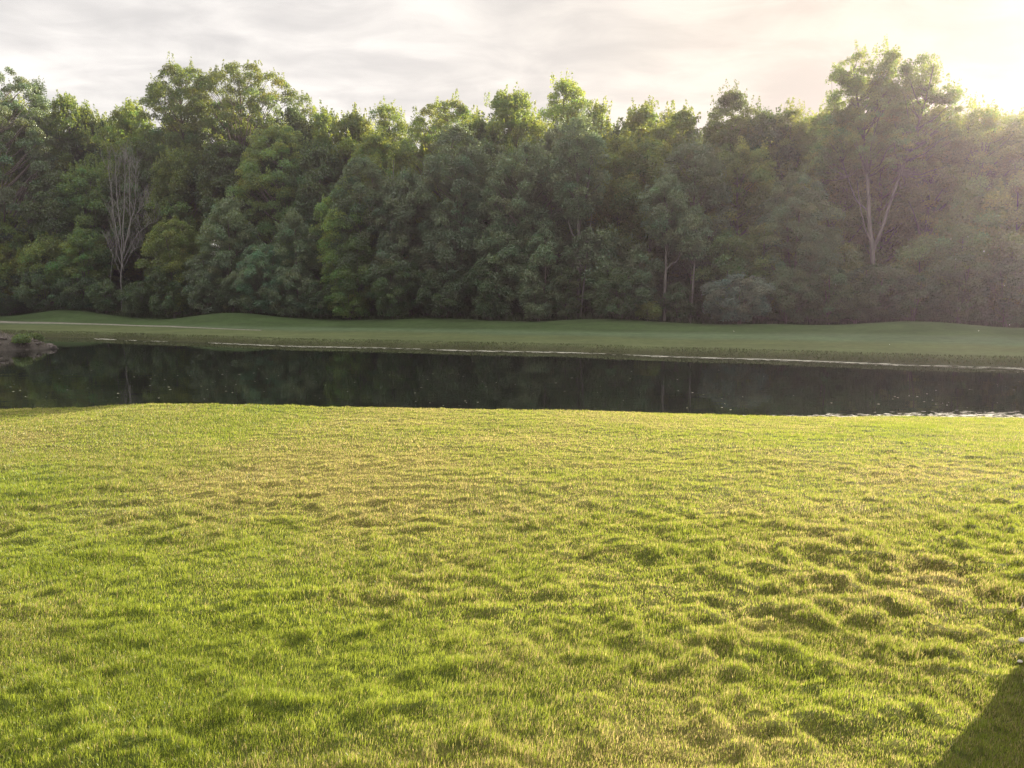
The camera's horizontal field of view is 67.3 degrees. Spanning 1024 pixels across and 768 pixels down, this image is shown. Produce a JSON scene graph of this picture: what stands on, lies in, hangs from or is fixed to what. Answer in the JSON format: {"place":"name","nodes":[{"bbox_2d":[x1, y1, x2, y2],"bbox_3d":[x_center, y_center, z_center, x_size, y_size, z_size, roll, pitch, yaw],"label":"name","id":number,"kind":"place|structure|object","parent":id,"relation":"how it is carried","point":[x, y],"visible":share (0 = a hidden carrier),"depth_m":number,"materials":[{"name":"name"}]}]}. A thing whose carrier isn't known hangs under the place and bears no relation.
{"place":"outdoors","nodes":[
{"label":"outdoors","id":0,"kind":"place"},
{"bbox_2d":[0,402,1023,767],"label":"lawn","id":1,"kind":"structure","parent":0,"point":[624,725],"depth_m":7.04,"materials":[{"name":"green plant"}]},
{"bbox_2d":[0,337,1023,418],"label":"pond water","id":2,"kind":"structure","parent":0,"point":[104,371],"depth_m":31.65,"materials":[{"name":"black liquid"}]},
{"bbox_2d":[0,306,1023,366],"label":"fairway","id":3,"kind":"structure","parent":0,"point":[925,337],"depth_m":52.35,"materials":[{"name":"green plant"}]},
{"bbox_2d":[0,93,38,226],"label":"maple tree","id":4,"kind":"object","parent":3,"relation":"on","point":[10,153],"visible":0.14,"depth_m":87.60,"materials":[{"name":"green plant"}]},
{"bbox_2d":[0,208,46,308],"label":"maple tree","id":5,"kind":"object","parent":3,"relation":"on","point":[11,230],"visible":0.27,"depth_m":80.04,"materials":[{"name":"green plant"}]},
{"bbox_2d":[0,66,61,279],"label":"maple tree","id":6,"kind":"object","parent":3,"relation":"on","point":[40,164],"visible":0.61,"depth_m":81.87,"materials":[{"name":"green plant"}]},
{"bbox_2d":[12,267,70,310],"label":"bush","id":7,"kind":"object","parent":3,"relation":"on","point":[22,294],"visible":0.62,"depth_m":76.95,"materials":[{"name":"green plant"}]},
{"bbox_2d":[16,229,76,303],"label":"sapling tree","id":8,"kind":"object","parent":3,"relation":"on","point":[52,241],"visible":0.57,"depth_m":77.96,"materials":[{"name":"green plant"}]},
{"bbox_2d":[18,162,95,302],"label":"maple tree","id":9,"kind":"object","parent":3,"relation":"on","point":[47,180],"visible":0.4,"depth_m":79.42,"materials":[{"name":"green plant"}]},
{"bbox_2d":[27,89,107,265],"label":"maple tree","id":10,"kind":"object","parent":3,"relation":"on","point":[61,118],"visible":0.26,"depth_m":86.60,"materials":[{"name":"green plant"}]},
{"bbox_2d":[48,275,106,309],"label":"bush","id":11,"kind":"object","parent":3,"relation":"on","point":[68,290],"visible":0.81,"depth_m":75.91,"materials":[{"name":"green plant"}]},
{"bbox_2d":[45,222,113,308],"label":"sapling tree","id":12,"kind":"object","parent":3,"relation":"on","point":[92,253],"visible":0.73,"depth_m":77.29,"materials":[{"name":"green plant"}]},
{"bbox_2d":[50,102,118,276],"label":"tree","id":13,"kind":"object","parent":3,"relation":"on","point":[76,145],"visible":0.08,"depth_m":87.38,"materials":[{"name":"green plant"}]},
{"bbox_2d":[45,159,139,285],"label":"maple tree","id":14,"kind":"object","parent":3,"relation":"on","point":[75,180],"visible":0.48,"depth_m":80.51,"materials":[{"name":"green plant"}]},
{"bbox_2d":[83,279,122,312],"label":"bush","id":15,"kind":"object","parent":3,"relation":"on","point":[104,301],"visible":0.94,"depth_m":75.28,"materials":[{"name":"green plant"}]},
{"bbox_2d":[83,96,165,282],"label":"maple tree","id":16,"kind":"object","parent":3,"relation":"on","point":[125,115],"visible":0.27,"depth_m":85.07,"materials":[{"name":"green plant"}]},
{"bbox_2d":[100,142,161,309],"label":"dead tree","id":17,"kind":"object","parent":3,"relation":"on","point":[113,218],"visible":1,"depth_m":75.89,"materials":[{"name":"grey plant"}]},
{"bbox_2d":[116,281,163,316],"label":"bush","id":18,"kind":"object","parent":3,"relation":"on","point":[141,306],"visible":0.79,"depth_m":73.96,"materials":[{"name":"green plant"}]},
{"bbox_2d":[100,133,189,265],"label":"maple tree","id":19,"kind":"object","parent":3,"relation":"on","point":[148,148],"visible":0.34,"depth_m":80.10,"materials":[{"name":"green plant"}]},
{"bbox_2d":[141,261,196,317],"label":"bush","id":20,"kind":"object","parent":3,"relation":"on","point":[157,305],"visible":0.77,"depth_m":72.04,"materials":[{"name":"green plant"}]},
{"bbox_2d":[134,213,204,317],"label":"lime sapling","id":21,"kind":"object","parent":3,"relation":"on","point":[180,241],"visible":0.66,"depth_m":72.34,"materials":[{"name":"green plant"}]},
{"bbox_2d":[132,51,234,251],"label":"oak tree","id":22,"kind":"object","parent":3,"relation":"on","point":[155,90],"visible":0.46,"depth_m":80.49,"materials":[{"name":"green plant"}]},
{"bbox_2d":[142,140,225,313],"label":"maple tree","id":23,"kind":"object","parent":3,"relation":"on","point":[181,160],"visible":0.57,"depth_m":77.58,"materials":[{"name":"green plant"}]},
{"bbox_2d":[180,250,233,313],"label":"bush","id":24,"kind":"object","parent":3,"relation":"on","point":[200,287],"visible":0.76,"depth_m":70.54,"materials":[{"name":"green plant"}]},
{"bbox_2d":[183,132,274,268],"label":"maple tree","id":25,"kind":"object","parent":3,"relation":"on","point":[223,180],"visible":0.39,"depth_m":76.67,"materials":[{"name":"green plant"}]},
{"bbox_2d":[194,191,264,312],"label":"sapling tree","id":26,"kind":"object","parent":3,"relation":"on","point":[227,209],"visible":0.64,"depth_m":71.11,"materials":[{"name":"green plant"}]},
{"bbox_2d":[218,264,270,313],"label":"bush","id":27,"kind":"object","parent":3,"relation":"on","point":[232,295],"visible":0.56,"depth_m":69.51,"materials":[{"name":"green plant"}]},
{"bbox_2d":[180,59,319,210],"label":"oak tree","id":28,"kind":"object","parent":3,"relation":"on","point":[200,101],"visible":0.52,"depth_m":78.66,"materials":[{"name":"green plant"}]},
{"bbox_2d":[229,243,292,315],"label":"sapling tree","id":29,"kind":"object","parent":3,"relation":"on","point":[261,259],"visible":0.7,"depth_m":69.02,"materials":[{"name":"green plant"}]},
{"bbox_2d":[224,113,318,269],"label":"maple tree","id":30,"kind":"object","parent":3,"relation":"on","point":[252,177],"visible":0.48,"depth_m":73.94,"materials":[{"name":"green plant"}]},
{"bbox_2d":[257,266,314,316],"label":"bush","id":31,"kind":"object","parent":3,"relation":"on","point":[286,309],"visible":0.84,"depth_m":68.22,"materials":[{"name":"green plant"}]},
{"bbox_2d":[260,98,314,248],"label":"maple tree","id":32,"kind":"object","parent":3,"relation":"on","point":[300,122],"visible":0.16,"depth_m":76.94,"materials":[{"name":"green plant"}]},
{"bbox_2d":[272,207,322,316],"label":"sapling tree","id":33,"kind":"object","parent":3,"relation":"on","point":[300,246],"visible":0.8,"depth_m":69.16,"materials":[{"name":"green plant"}]},
{"bbox_2d":[278,139,351,283],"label":"maple tree","id":34,"kind":"object","parent":3,"relation":"on","point":[315,172],"visible":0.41,"depth_m":72.89,"materials":[{"name":"green plant"}]},
{"bbox_2d":[298,279,341,317],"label":"bush","id":35,"kind":"object","parent":3,"relation":"on","point":[317,297],"visible":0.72,"depth_m":67.44,"materials":[{"name":"green plant"}]},
{"bbox_2d":[306,105,336,280],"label":"maple tree","id":36,"kind":"object","parent":3,"relation":"on","point":[322,119],"visible":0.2,"depth_m":76.24,"materials":[{"name":"green plant"}]},
{"bbox_2d":[309,175,372,318],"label":"sapling tree","id":37,"kind":"object","parent":3,"relation":"on","point":[332,257],"visible":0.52,"depth_m":66.86,"materials":[{"name":"green plant"}]},
{"bbox_2d":[314,103,373,271],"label":"maple tree","id":38,"kind":"object","parent":3,"relation":"on","point":[351,126],"visible":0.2,"depth_m":75.91,"materials":[{"name":"green plant"}]},
{"bbox_2d":[324,290,371,319],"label":"bush","id":39,"kind":"object","parent":3,"relation":"on","point":[344,310],"visible":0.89,"depth_m":66.56,"materials":[{"name":"green plant"}]},
{"bbox_2d":[334,227,379,318],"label":"sapling tree","id":40,"kind":"object","parent":3,"relation":"on","point":[350,284],"visible":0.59,"depth_m":66.11,"materials":[{"name":"green plant"}]},
{"bbox_2d":[328,155,396,314],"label":"willow tree","id":41,"kind":"object","parent":3,"relation":"on","point":[368,167],"visible":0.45,"depth_m":66.43,"materials":[{"name":"green plant"}]},
{"bbox_2d":[340,122,412,255],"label":"maple tree","id":42,"kind":"object","parent":3,"relation":"on","point":[377,150],"visible":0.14,"depth_m":71.44,"materials":[{"name":"green plant"}]},
{"bbox_2d":[361,255,422,318],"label":"bush","id":43,"kind":"object","parent":3,"relation":"on","point":[384,310],"visible":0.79,"depth_m":65.11,"materials":[{"name":"green plant"}]},
{"bbox_2d":[364,95,419,178],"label":"oak tree","id":44,"kind":"object","parent":3,"relation":"on","point":[383,111],"visible":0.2,"depth_m":77.88,"materials":[{"name":"green plant"}]},
{"bbox_2d":[373,160,416,318],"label":"slender tree","id":45,"kind":"object","parent":3,"relation":"on","point":[389,197],"visible":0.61,"depth_m":65.63,"materials":[{"name":"green plant"}]},
{"bbox_2d":[366,227,428,316],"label":"sapling tree","id":46,"kind":"object","parent":3,"relation":"on","point":[394,236],"visible":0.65,"depth_m":65.19,"materials":[{"name":"green plant"}]},
{"bbox_2d":[366,166,448,316],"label":"poplar tree","id":47,"kind":"object","parent":3,"relation":"on","point":[405,181],"visible":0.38,"depth_m":66.06,"materials":[{"name":"green plant"}]},
{"bbox_2d":[393,88,478,266],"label":"oak tree","id":48,"kind":"object","parent":3,"relation":"on","point":[462,114],"visible":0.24,"depth_m":73.07,"materials":[{"name":"green plant"}]},
{"bbox_2d":[413,268,470,317],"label":"bush","id":49,"kind":"object","parent":3,"relation":"on","point":[424,287],"visible":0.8,"depth_m":63.62,"materials":[{"name":"green plant"}]},
{"bbox_2d":[415,225,475,315],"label":"sapling tree","id":50,"kind":"object","parent":3,"relation":"on","point":[444,255],"visible":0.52,"depth_m":63.95,"materials":[{"name":"green plant"}]},
{"bbox_2d":[415,113,502,316],"bbox_3d":[-4.609,-13.985,65.615,7.384,17.367,6.656,-6,9,-42],"label":"poplar tree","id":51,"kind":"object","parent":3,"relation":"on","point":[435,162],"visible":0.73,"depth_m":63.93,"materials":[{"name":"green plant"}]},
{"bbox_2d":[449,143,488,315],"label":"slender tree","id":52,"kind":"object","parent":3,"relation":"on","point":[467,195],"visible":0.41,"depth_m":63.96,"materials":[{"name":"green plant"}]},
{"bbox_2d":[463,258,511,318],"bbox_3d":[-1.990,-7.697,63.469,4.320,5.327,4.366,-6,9,-40],"label":"bush","id":53,"kind":"object","parent":3,"relation":"on","point":[486,270],"visible":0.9,"depth_m":62.40,"materials":[{"name":"green plant"}]},
{"bbox_2d":[470,130,520,317],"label":"maple tree","id":54,"kind":"object","parent":3,"relation":"on","point":[488,147],"visible":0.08,"depth_m":68.39,"materials":[{"name":"green plant"}]},
{"bbox_2d":[473,215,528,319],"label":"sapling tree","id":55,"kind":"object","parent":3,"relation":"on","point":[500,253],"visible":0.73,"depth_m":62.67,"materials":[{"name":"green plant"}]},
{"bbox_2d":[469,82,552,314],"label":"maple tree","id":56,"kind":"object","parent":3,"relation":"on","point":[509,113],"visible":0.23,"depth_m":71.88,"materials":[{"name":"green plant"}]},
{"bbox_2d":[1,329,1023,365],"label":"bank weeds","id":57,"kind":"object","parent":3,"relation":"on","point":[682,351],"visible":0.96,"depth_m":47.11,"materials":[{"name":"green plant"}]},
{"bbox_2d":[469,132,575,315],"bbox_3d":[0.929,-13.165,64.988,9.292,16.000,8.069,0,7,0],"label":"poplar tree","id":58,"kind":"object","parent":3,"relation":"on","point":[507,165],"visible":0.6,"depth_m":62.84,"materials":[{"name":"green plant"}]},
{"bbox_2d":[518,281,562,320],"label":"bush","id":59,"kind":"object","parent":3,"relation":"on","point":[541,312],"visible":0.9,"depth_m":61.17,"materials":[{"name":"green plant"}]},
{"bbox_2d":[515,223,577,315],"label":"sapling tree","id":60,"kind":"object","parent":3,"relation":"on","point":[549,248],"visible":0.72,"depth_m":61.90,"materials":[{"name":"green plant"}]},
{"bbox_2d":[504,120,600,314],"bbox_3d":[3.509,-13.867,65.412,8.554,17.294,7.502,0,7,0],"label":"poplar tree","id":61,"kind":"object","parent":3,"relation":"on","point":[549,137],"visible":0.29,"depth_m":63.85,"materials":[{"name":"green plant"}]},
{"bbox_2d":[529,68,600,256],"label":"oak tree","id":62,"kind":"object","parent":3,"relation":"on","point":[565,87],"visible":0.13,"depth_m":67.81,"materials":[{"name":"green plant"}]},
{"bbox_2d":[548,100,612,317],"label":"slender tree","id":63,"kind":"object","parent":3,"relation":"on","point":[582,151],"visible":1,"depth_m":60.24,"materials":[{"name":"green plant"}]},
{"bbox_2d":[571,215,600,318],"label":"slender tree","id":64,"kind":"object","parent":3,"relation":"on","point":[588,248],"visible":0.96,"depth_m":60.57,"materials":[{"name":"green plant"}]},
{"bbox_2d":[580,223,633,316],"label":"sapling tree","id":65,"kind":"object","parent":3,"relation":"on","point":[606,245],"visible":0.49,"depth_m":60.49,"materials":[{"name":"green plant"}]},
{"bbox_2d":[586,126,650,277],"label":"maple tree","id":66,"kind":"object","parent":3,"relation":"on","point":[619,148],"visible":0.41,"depth_m":62.63,"materials":[{"name":"green plant"}]},
{"bbox_2d":[582,266,659,318],"bbox_3d":[8.528,-6.942,59.641,6.098,4.359,5.175,0,7,0],"label":"bush","id":67,"kind":"object","parent":3,"relation":"on","point":[622,286],"visible":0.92,"depth_m":58.80,"materials":[{"name":"green plant"}]},
{"bbox_2d":[604,95,672,249],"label":"maple tree","id":68,"kind":"object","parent":3,"relation":"on","point":[640,118],"visible":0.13,"depth_m":65.98,"materials":[{"name":"green plant"}]},
{"bbox_2d":[616,241,667,317],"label":"sapling tree","id":69,"kind":"object","parent":3,"relation":"on","point":[638,256],"visible":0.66,"depth_m":59.67,"materials":[{"name":"green plant"}]},
{"bbox_2d":[610,133,691,304],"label":"maple tree","id":70,"kind":"object","parent":3,"relation":"on","point":[655,163],"visible":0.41,"depth_m":61.62,"materials":[{"name":"green plant"}]},
{"bbox_2d":[635,167,692,321],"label":"slender tree","id":71,"kind":"object","parent":3,"relation":"on","point":[679,199],"visible":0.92,"depth_m":57.92,"materials":[{"name":"green plant"}]},
{"bbox_2d":[657,281,698,322],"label":"bush","id":72,"kind":"object","parent":3,"relation":"on","point":[678,290],"visible":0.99,"depth_m":58.60,"materials":[{"name":"green plant"}]},
{"bbox_2d":[650,99,710,283],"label":"maple tree","id":73,"kind":"object","parent":3,"relation":"on","point":[679,125],"visible":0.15,"depth_m":65.44,"materials":[{"name":"green plant"}]},
{"bbox_2d":[644,128,737,316],"bbox_3d":[14.152,-12.391,61.158,7.446,15.370,7.541,0,7,0],"label":"poplar tree","id":74,"kind":"object","parent":3,"relation":"on","point":[706,158],"visible":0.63,"depth_m":59.79,"materials":[{"name":"green plant"}]},
{"bbox_2d":[672,194,713,322],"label":"slender tree","id":75,"kind":"object","parent":3,"relation":"on","point":[698,243],"visible":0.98,"depth_m":57.64,"materials":[{"name":"green plant"}]},
{"bbox_2d":[691,226,753,306],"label":"sapling tree","id":76,"kind":"object","parent":3,"relation":"on","point":[732,241],"visible":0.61,"depth_m":58.32,"materials":[{"name":"green plant"}]},
{"bbox_2d":[685,78,764,266],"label":"poplar tree","id":77,"kind":"object","parent":3,"relation":"on","point":[734,101],"visible":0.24,"depth_m":65.47,"materials":[{"name":"green plant"}]},
{"bbox_2d":[700,272,775,323],"bbox_3d":[16.583,-6.171,56.144,5.522,4.110,5.818,0,7,0],"label":"bush","id":78,"kind":"object","parent":3,"relation":"on","point":[740,311],"visible":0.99,"depth_m":55.18,"materials":[{"name":"green plant"}]},
{"bbox_2d":[700,136,785,280],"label":"maple tree","id":79,"kind":"object","parent":3,"relation":"on","point":[765,185],"visible":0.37,"depth_m":60.38,"materials":[{"name":"green plant"}]},
{"bbox_2d":[739,222,786,320],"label":"sapling tree","id":80,"kind":"object","parent":3,"relation":"on","point":[757,241],"visible":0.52,"depth_m":56.95,"materials":[{"name":"green plant"}]},
{"bbox_2d":[718,103,812,318],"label":"tree","id":81,"kind":"object","parent":3,"relation":"on","point":[776,134],"visible":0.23,"depth_m":65.39,"materials":[{"name":"green plant"}]},
{"bbox_2d":[762,97,819,260],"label":"oak tree","id":82,"kind":"object","parent":3,"relation":"on","point":[791,116],"visible":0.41,"depth_m":65.05,"materials":[{"name":"green plant"}]},
{"bbox_2d":[761,273,824,323],"bbox_3d":[20.241,-6.188,56.334,4.397,4.172,4.504,0,7,0],"label":"bush","id":83,"kind":"object","parent":3,"relation":"on","point":[783,304],"visible":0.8,"depth_m":55.13,"materials":[{"name":"green plant"}]},
{"bbox_2d":[751,162,845,310],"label":"willow tree","id":84,"kind":"object","parent":3,"relation":"on","point":[802,200],"visible":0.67,"depth_m":55.74,"materials":[{"name":"green plant"}]},
{"bbox_2d":[784,222,843,323],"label":"sapling tree","id":85,"kind":"object","parent":3,"relation":"on","point":[806,261],"visible":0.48,"depth_m":55.16,"materials":[{"name":"green plant"}]},
{"bbox_2d":[792,105,857,320],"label":"oak tree","id":86,"kind":"object","parent":3,"relation":"on","point":[814,121],"visible":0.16,"depth_m":62.51,"materials":[{"name":"green plant"}]},
{"bbox_2d":[798,265,858,324],"bbox_3d":[22.921,-6.302,55.202,3.970,4.603,4.324,-6,9,-41],"label":"bush","id":87,"kind":"object","parent":3,"relation":"on","point":[826,312],"visible":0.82,"depth_m":54.47,"materials":[{"name":"green plant"}]},
{"bbox_2d":[796,110,881,290],"bbox_3d":[26.049,-13.160,60.941,6.402,16.930,7.530,0,7,0],"label":"maple tree","id":88,"kind":"object","parent":3,"relation":"on","point":[847,232],"visible":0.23,"depth_m":59.36,"materials":[{"name":"green plant"}]},
{"bbox_2d":[828,263,918,321],"bbox_3d":[25.605,-6.288,54.745,5.690,4.551,5.612,0,7,0],"label":"bush","id":89,"kind":"object","parent":3,"relation":"on","point":[878,290],"visible":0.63,"depth_m":53.31,"materials":[{"name":"green plant"}]},
{"bbox_2d":[832,79,933,282],"bbox_3d":[28.874,-14.082,60.267,7.369,18.951,7.343,0,7,0],"label":"maple tree","id":90,"kind":"object","parent":3,"relation":"on","point":[881,255],"visible":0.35,"depth_m":59.15,"materials":[{"name":"green plant"}]},
{"bbox_2d":[801,36,972,284],"bbox_3d":[27.955,-14.534,57.519,10.804,20.519,7.834,-2,7,-18],"label":"cottonwood tree","id":91,"kind":"object","parent":3,"relation":"on","point":[915,85],"visible":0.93,"depth_m":55.80,"materials":[{"name":"green plant"}]},
{"bbox_2d":[883,274,947,320],"bbox_3d":[28.021,-5.793,53.422,4.247,3.658,4.153,0,7,0],"label":"bush","id":92,"kind":"object","parent":3,"relation":"on","point":[933,289],"visible":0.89,"depth_m":52.60,"materials":[{"name":"green plant"}]},
{"bbox_2d":[885,232,955,319],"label":"sapling tree","id":93,"kind":"object","parent":3,"relation":"on","point":[920,254],"visible":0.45,"depth_m":54.06,"materials":[{"name":"green plant"}]},
{"bbox_2d":[879,108,973,270],"bbox_3d":[31.700,-12.778,59.180,6.675,16.620,6.369,0,7,0],"label":"maple tree","id":94,"kind":"object","parent":3,"relation":"on","point":[930,186],"visible":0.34,"depth_m":57.90,"materials":[{"name":"green plant"}]},
{"bbox_2d":[925,250,994,323],"bbox_3d":[30.680,-6.492,52.806,4.338,5.357,4.295,4,8,28],"label":"bush","id":95,"kind":"object","parent":3,"relation":"on","point":[953,298],"visible":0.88,"depth_m":51.87,"materials":[{"name":"green plant"}]},
{"bbox_2d":[928,222,994,322],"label":"sapling tree","id":96,"kind":"object","parent":3,"relation":"on","point":[963,234],"visible":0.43,"depth_m":52.83,"materials":[{"name":"green plant"}]},
{"bbox_2d":[917,172,1018,321],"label":"maple tree","id":97,"kind":"object","parent":3,"relation":"on","point":[968,206],"visible":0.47,"depth_m":54.91,"materials":[{"name":"green plant"}]},
{"bbox_2d":[932,92,1023,256],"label":"oak tree","id":98,"kind":"object","parent":3,"relation":"on","point":[982,146],"visible":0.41,"depth_m":56.80,"materials":[{"name":"green plant"}]},
{"bbox_2d":[965,257,1023,326],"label":"bush","id":99,"kind":"object","parent":3,"relation":"on","point":[1007,307],"visible":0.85,"depth_m":51.12,"materials":[{"name":"green plant"}]},
{"bbox_2d":[967,168,1023,297],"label":"maple tree","id":100,"kind":"object","parent":3,"relation":"on","point":[1016,208],"visible":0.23,"depth_m":54.31,"materials":[{"name":"green plant"}]},
{"bbox_2d":[970,229,1023,325],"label":"sapling tree","id":101,"kind":"object","parent":3,"relation":"on","point":[1012,244],"visible":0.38,"depth_m":52.08,"materials":[{"name":"green plant"}]},
{"bbox_2d":[984,111,1023,239],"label":"oak tree","id":102,"kind":"object","parent":3,"relation":"on","point":[1004,166],"visible":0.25,"depth_m":57.39,"materials":[{"name":"green plant"}]},
{"bbox_2d":[0,306,1023,327],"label":"rough grass","id":103,"kind":"structure","parent":0,"point":[515,317],"depth_m":62.15,"materials":[{"name":"green plant"}]},
{"bbox_2d":[0,0,1023,244],"label":"sky","id":104,"kind":"structure","parent":0,"point":[103,53],"materials":[{"name":"white"}]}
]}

